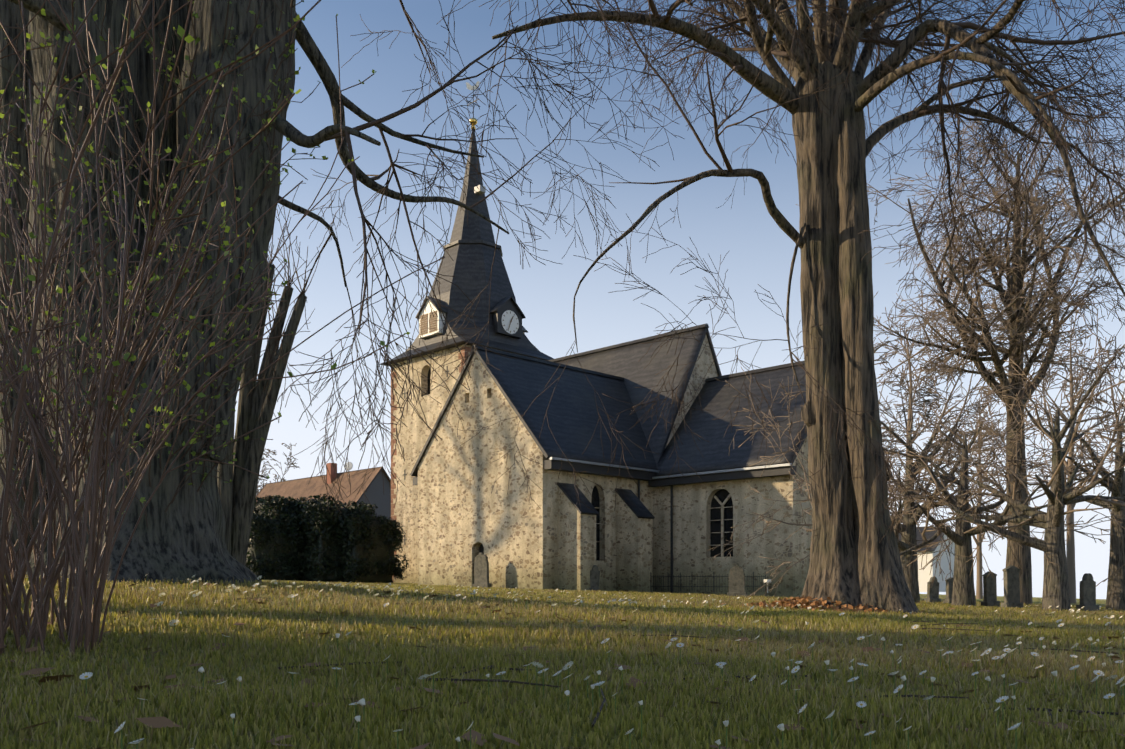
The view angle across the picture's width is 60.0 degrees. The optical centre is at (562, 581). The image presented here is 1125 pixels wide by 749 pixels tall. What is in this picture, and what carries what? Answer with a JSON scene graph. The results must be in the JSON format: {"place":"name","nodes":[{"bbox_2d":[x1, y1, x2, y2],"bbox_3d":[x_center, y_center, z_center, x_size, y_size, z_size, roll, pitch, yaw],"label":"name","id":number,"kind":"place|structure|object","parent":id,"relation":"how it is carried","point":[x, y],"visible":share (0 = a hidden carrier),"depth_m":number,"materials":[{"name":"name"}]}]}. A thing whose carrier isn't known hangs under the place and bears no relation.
{"place":"outdoors","nodes":[
{"label":"outdoors","id":0,"kind":"place"},
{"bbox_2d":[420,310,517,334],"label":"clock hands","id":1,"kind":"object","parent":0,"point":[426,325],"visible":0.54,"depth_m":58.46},
{"bbox_2d":[0,573,1124,748],"bbox_3d":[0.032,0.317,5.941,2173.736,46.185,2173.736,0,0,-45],"label":"daisies","id":2,"kind":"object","parent":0,"point":[1099,602],"depth_m":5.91,"materials":[{"name":"white plant"}]},
{"bbox_2d":[0,0,444,654],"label":"shrub","id":3,"kind":"object","parent":2,"relation":"on","point":[80,618],"visible":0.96,"depth_m":4.13,"materials":[{"name":"brown plant"}]},
{"bbox_2d":[217,183,319,565],"bbox_3d":[-6.070,-4.109,19.803,2.246,8.743,1.707,0,0,-13],"label":"trunk","id":4,"kind":"object","parent":2,"relation":"on","point":[237,494],"visible":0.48,"depth_m":19.49,"materials":[{"name":"brown plant"}]},
{"bbox_2d":[245,513,307,580],"bbox_3d":[-16.245,-1.875,53.486,3.903,3.888,3.625,0,0,-45],"label":"yew bush","id":5,"kind":"object","parent":2,"relation":"on","point":[264,570],"depth_m":52.45,"materials":[{"name":"green plant"}]},
{"bbox_2d":[256,443,298,494],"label":"tree","id":6,"kind":"object","parent":2,"relation":"on","point":[275,476],"visible":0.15,"depth_m":147.11,"materials":[{"name":"brown plant"}]},
{"bbox_2d":[253,494,342,580],"bbox_3d":[-15.451,-2.446,55.530,4.853,5.070,4.902,0,0,-45],"label":"yew bush","id":7,"kind":"object","parent":2,"relation":"on","point":[268,501],"depth_m":53.37,"materials":[{"name":"green plant"}]},
{"bbox_2d":[291,499,377,581],"bbox_3d":[-13.122,-2.304,54.522,4.214,4.642,4.595,0,0,-45],"label":"yew bush","id":8,"kind":"object","parent":2,"relation":"on","point":[361,507],"depth_m":52.79,"materials":[{"name":"green plant"}]},
{"bbox_2d":[335,514,408,582],"bbox_3d":[-11.220,-1.843,54.643,4.218,3.963,3.828,0,0,-45],"label":"yew bush","id":9,"kind":"object","parent":2,"relation":"on","point":[397,572],"depth_m":53.39,"materials":[{"name":"green plant"}]},
{"bbox_2d":[357,470,390,519],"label":"farmhouse walls","id":10,"kind":"structure","parent":2,"relation":"on","point":[377,496],"depth_m":89.64,"materials":[{"name":"white paint"}]},
{"bbox_2d":[255,466,390,507],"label":"house roof","id":11,"kind":"structure","parent":10,"relation":"on","point":[300,487],"depth_m":94.25,"materials":[{"name":"brown tile"}]},
{"bbox_2d":[326,463,336,483],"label":"chimney","id":12,"kind":"object","parent":11,"relation":"on","point":[331,470],"visible":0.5,"depth_m":94.33,"materials":[{"name":"red brick"}]},
{"bbox_2d":[344,462,352,470],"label":"satellite dish","id":13,"kind":"object","parent":11,"relation":"attached to","point":[350,466],"visible":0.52,"depth_m":92.21,"materials":[{"name":"white metal"}]},
{"bbox_2d":[0,0,850,585],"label":"lime tree","id":14,"kind":"object","parent":2,"relation":"on","point":[180,532],"visible":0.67,"depth_m":10.54,"materials":[{"name":"brown plant"}]},
{"bbox_2d":[0,0,327,502],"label":"leaves","id":15,"kind":"object","parent":14,"relation":"on","point":[227,152],"visible":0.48,"depth_m":10.04,"materials":[{"name":"green plant"}]},
{"bbox_2d":[391,344,471,583],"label":"tower walls","id":16,"kind":"structure","parent":2,"relation":"on","point":[414,434],"depth_m":59.26,"materials":[{"name":"beige stone"}]},
{"bbox_2d":[403,366,448,544],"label":"wall anchors","id":17,"kind":"object","parent":16,"relation":"attached to","point":[404,474],"depth_m":59.87,"materials":[{"name":"black metal"}]},
{"bbox_2d":[428,369,429,394],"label":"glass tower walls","id":18,"kind":"structure","parent":16,"relation":"attached to","point":[429,382],"depth_m":58.92,"materials":[{"name":"black"}]},
{"bbox_2d":[391,346,470,581],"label":"tower quoins","id":19,"kind":"object","parent":16,"relation":"attached to","point":[393,430],"visible":0.1,"depth_m":60.74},
{"bbox_2d":[379,128,553,366],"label":"spire","id":20,"kind":"structure","parent":16,"relation":"on","point":[471,249],"depth_m":58.95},
{"bbox_2d":[415,296,527,338],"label":"dormers","id":21,"kind":"object","parent":20,"relation":"attached to","point":[500,308],"visible":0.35,"depth_m":58.33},
{"bbox_2d":[419,300,524,338],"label":"dormer frames","id":22,"kind":"structure","parent":21,"relation":"attached to","point":[440,325],"depth_m":58.34,"materials":[{"name":"white wood"}]},
{"bbox_2d":[502,310,518,333],"bbox_3d":[-3.128,-15.580,58.448,1.400,1.400,0.001,0,0,-45],"label":"clock face","id":23,"kind":"object","parent":21,"relation":"attached to","point":[507,318],"visible":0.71,"depth_m":58.46},
{"bbox_2d":[469,118,476,128],"bbox_3d":[-5.574,-28.659,60.923,0.520,0.658,0.520,0,0,-45],"label":"finial ball","id":24,"kind":"object","parent":20,"relation":"on","point":[473,120],"visible":0.77,"depth_m":60.78,"materials":[{"name":"gold metal"}]},
{"bbox_2d":[467,85,479,117],"bbox_3d":[-5.574,-29.930,60.923,0.799,2.300,0.799,0,0,0],"label":"finial rod","id":25,"kind":"object","parent":24,"relation":"attached to","point":[473,103],"visible":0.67,"depth_m":60.91,"materials":[{"name":"black metal"}]},
{"bbox_2d":[466,81,479,89],"bbox_3d":[-5.593,-31.030,60.936,0.960,0.540,0.020,0,0,8],"label":"weathercock","id":26,"kind":"object","parent":25,"relation":"attached to","point":[469,86],"visible":0.86,"depth_m":60.94,"materials":[{"name":"white paint"}]},
{"bbox_2d":[474,185,485,194],"bbox_3d":[-5.278,-24.115,60.161,0.450,0.370,1.100,0,0,-45],"label":"spire loudspeaker","id":27,"kind":"object","parent":20,"relation":"attached to","point":[481,190],"visible":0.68,"depth_m":59.84,"materials":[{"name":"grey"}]},
{"bbox_2d":[472,552,491,587],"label":"gravestone","id":28,"kind":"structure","parent":2,"relation":"on","point":[481,570],"depth_m":41.92,"materials":[{"name":"stone"}]},
{"bbox_2d":[418,354,652,591],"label":"transept walls","id":29,"kind":"structure","parent":2,"relation":"on","point":[464,513],"depth_m":43.27,"materials":[{"name":"stone"}]},
{"bbox_2d":[479,544,483,552],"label":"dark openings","id":30,"kind":"object","parent":29,"relation":"in","point":[481,548],"depth_m":43.98,"materials":[{"name":"black"}]},
{"bbox_2d":[591,486,599,560],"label":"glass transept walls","id":31,"kind":"structure","parent":29,"relation":"attached to","point":[595,501],"depth_m":43.32,"materials":[{"name":"black"}]},
{"bbox_2d":[0,580,1124,748],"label":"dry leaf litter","id":32,"kind":"object","parent":2,"relation":"on","point":[158,722],"visible":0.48,"depth_m":2.75,"materials":[{"name":"brown"}]},
{"bbox_2d":[28,575,1124,748],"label":"daisy stems","id":33,"kind":"object","parent":2,"relation":"on","point":[680,665],"visible":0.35,"depth_m":2.91,"materials":[{"name":"green plant"}]},
{"bbox_2d":[6,573,1124,748],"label":"daisies","id":34,"kind":"object","parent":33,"relation":"on","point":[566,692],"visible":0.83,"depth_m":3.61,"materials":[{"name":"white plant"}]},
{"bbox_2d":[84,577,1123,741],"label":"daisy centres","id":35,"kind":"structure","parent":33,"relation":"on","point":[720,664],"depth_m":3.36,"materials":[{"name":"yellow plant"}]},
{"bbox_2d":[589,565,599,590],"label":"gravestone","id":36,"kind":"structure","parent":2,"relation":"on","point":[594,576],"depth_m":40.72,"materials":[{"name":"stone"}]},
{"bbox_2d":[558,486,651,592],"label":"buttresses","id":37,"kind":"structure","parent":2,"relation":"on","point":[576,545],"depth_m":41.16,"materials":[{"name":"stone"}]},
{"bbox_2d":[557,482,654,518],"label":"buttress caps","id":38,"kind":"object","parent":37,"relation":"on","point":[634,503],"visible":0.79,"depth_m":41.56,"materials":[{"name":"grey"}]},
{"bbox_2d":[168,598,1124,745],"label":"fallen twigs","id":39,"kind":"object","parent":2,"relation":"on","point":[604,699],"visible":0.44,"depth_m":2.95,"materials":[{"name":"brown wood"}]},
{"bbox_2d":[638,480,672,592],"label":"downpipes","id":40,"kind":"object","parent":2,"relation":"on","point":[671,536],"visible":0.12,"depth_m":44.54,"materials":[{"name":"grey"}]},
{"bbox_2d":[666,335,717,446],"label":"nave walls","id":41,"kind":"structure","parent":2,"relation":"on","point":[704,361],"depth_m":47.75,"materials":[{"name":"stone"}]},
{"bbox_2d":[410,323,892,480],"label":"church roofs","id":42,"kind":"structure","parent":41,"relation":"on","point":[619,372],"depth_m":45.13,"materials":[{"name":"stone"}]},
{"bbox_2d":[413,460,795,486],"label":"eave boards","id":43,"kind":"object","parent":42,"relation":"attached to","point":[554,465],"visible":0.52,"depth_m":42.22,"materials":[{"name":"grey wood"}]},
{"bbox_2d":[550,457,791,478],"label":"gutters","id":44,"kind":"object","parent":43,"relation":"on","point":[666,476],"visible":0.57,"depth_m":42.06,"materials":[{"name":"silver metal"}]},
{"bbox_2d":[650,572,765,591],"bbox_3d":[6.161,0.000,41.589,2.083,0.840,4.534,0,0,-45],"label":"grave fence","id":45,"kind":"object","parent":2,"relation":"on","point":[658,586],"visible":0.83,"depth_m":40.78,"materials":[{"name":"black metal"}]},
{"bbox_2d":[653,437,811,597],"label":"choir walls","id":46,"kind":"structure","parent":2,"relation":"on","point":[691,526],"depth_m":41.94,"materials":[{"name":"stone"}]},
{"bbox_2d":[709,494,732,556],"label":"choir tracery walls","id":47,"kind":"structure","parent":46,"relation":"attached to","point":[722,507],"depth_m":42.92,"materials":[{"name":"stone"}]},
{"bbox_2d":[710,489,732,556],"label":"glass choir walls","id":48,"kind":"structure","parent":46,"relation":"attached to","point":[715,513],"depth_m":43.16,"materials":[{"name":"black"}]},
{"bbox_2d":[727,565,746,596],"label":"gravestone","id":49,"kind":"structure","parent":2,"relation":"on","point":[737,580],"depth_m":37.88,"materials":[{"name":"stone"}]},
{"bbox_2d":[430,0,1124,613],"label":"lime tree","id":50,"kind":"object","parent":2,"relation":"on","point":[854,556],"visible":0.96,"depth_m":15.56,"materials":[{"name":"brown plant"}]},
{"bbox_2d":[710,595,925,614],"bbox_3d":[4.195,0.367,15.941,3.349,0.326,2.571,0,0,21],"label":"dry leaf heap","id":51,"kind":"object","parent":2,"relation":"on","point":[791,602],"visible":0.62,"depth_m":15.40,"materials":[{"name":"brown plant"}]},
{"bbox_2d":[707,337,1050,602],"bbox_3d":[9.543,-3.504,29.927,9.778,9.721,7.064,0,0,14],"label":"bare tree","id":52,"kind":"object","parent":2,"relation":"on","point":[910,571],"visible":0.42,"depth_m":30.04,"materials":[{"name":"brown plant"}]},
{"bbox_2d":[880,380,931,522],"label":"tree","id":53,"kind":"object","parent":2,"relation":"on","point":[890,436],"visible":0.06,"depth_m":80.16,"materials":[{"name":"brown plant"}]},
{"bbox_2d":[924,577,940,602],"bbox_3d":[12.654,0.323,33.320,0.486,1.004,0.283,0,0,-19],"label":"gravestone","id":54,"kind":"object","parent":2,"relation":"on","point":[932,594],"visible":0.75,"depth_m":33.24,"materials":[{"name":"stone"}]},
{"bbox_2d":[917,534,954,591],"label":"white house walls","id":55,"kind":"structure","parent":2,"relation":"on","point":[925,575],"depth_m":126.24,"materials":[{"name":"white paint"}]},
{"bbox_2d":[768,337,1124,610],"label":"tree","id":56,"kind":"object","parent":2,"relation":"on","point":[1051,546],"visible":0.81,"depth_m":24.23,"materials":[{"name":"brown plant"}]},
{"bbox_2d":[943,577,952,603],"bbox_3d":[12.505,0.330,31.318,0.435,0.952,0.285,0,0,-19],"label":"gravestone","id":57,"kind":"object","parent":2,"relation":"on","point":[949,585],"visible":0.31,"depth_m":31.23,"materials":[{"name":"stone"}]},
{"bbox_2d":[780,390,1124,605],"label":"tree","id":58,"kind":"object","parent":2,"relation":"on","point":[963,580],"visible":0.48,"depth_m":26.99,"materials":[{"name":"brown plant"}]},
{"bbox_2d":[873,271,1039,529],"bbox_3d":[21.628,-7.419,54.019,10.202,18.326,12.386,0,0,2],"label":"tree","id":59,"kind":"object","parent":2,"relation":"on","point":[912,396],"visible":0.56,"depth_m":55.46,"materials":[{"name":"brown plant"}]},
{"bbox_2d":[796,92,1124,604],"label":"lime tree","id":60,"kind":"object","parent":2,"relation":"on","point":[1018,323],"visible":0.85,"depth_m":35.28,"materials":[{"name":"brown plant"}]},
{"bbox_2d":[921,365,1036,598],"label":"tree","id":61,"kind":"object","parent":2,"relation":"on","point":[979,587],"visible":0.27,"depth_m":85.60,"materials":[{"name":"brown plant"}]},
{"bbox_2d":[981,571,999,606],"bbox_3d":[11.984,0.256,27.301,0.433,1.100,0.285,0,0,-19],"label":"gravestone","id":62,"kind":"object","parent":2,"relation":"on","point":[989,591],"visible":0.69,"depth_m":27.20,"materials":[{"name":"stone"}]},
{"bbox_2d":[1001,565,1022,607],"bbox_3d":[11.900,0.192,25.786,0.521,1.259,0.292,0,0,-19],"label":"gravestone","id":63,"kind":"object","parent":2,"relation":"on","point":[1011,586],"visible":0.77,"depth_m":25.74,"materials":[{"name":"stone"}]},
{"bbox_2d":[974,348,1124,610],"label":"tree","id":64,"kind":"object","parent":2,"relation":"on","point":[1115,597],"visible":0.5,"depth_m":27.18,"materials":[{"name":"brown plant"}]},
{"bbox_2d":[999,290,1124,602],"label":"tree","id":65,"kind":"object","parent":2,"relation":"on","point":[1070,550],"visible":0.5,"depth_m":60.73,"materials":[{"name":"brown plant"}]},
{"bbox_2d":[1076,573,1098,610],"bbox_3d":[13.109,0.318,24.321,0.489,1.064,0.294,0,0,-19],"label":"gravestone","id":66,"kind":"object","parent":2,"relation":"on","point":[1087,592],"visible":0.88,"depth_m":24.26,"materials":[{"name":"stone"}]},
{"bbox_2d":[234,0,1124,598],"label":"sky","id":67,"kind":"structure","parent":0,"point":[761,253],"materials":[{"name":"blue"}]},
{"bbox_2d":[899,526,950,551],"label":"house roof","id":68,"kind":"structure","parent":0,"point":[929,535],"depth_m":127.61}
]}

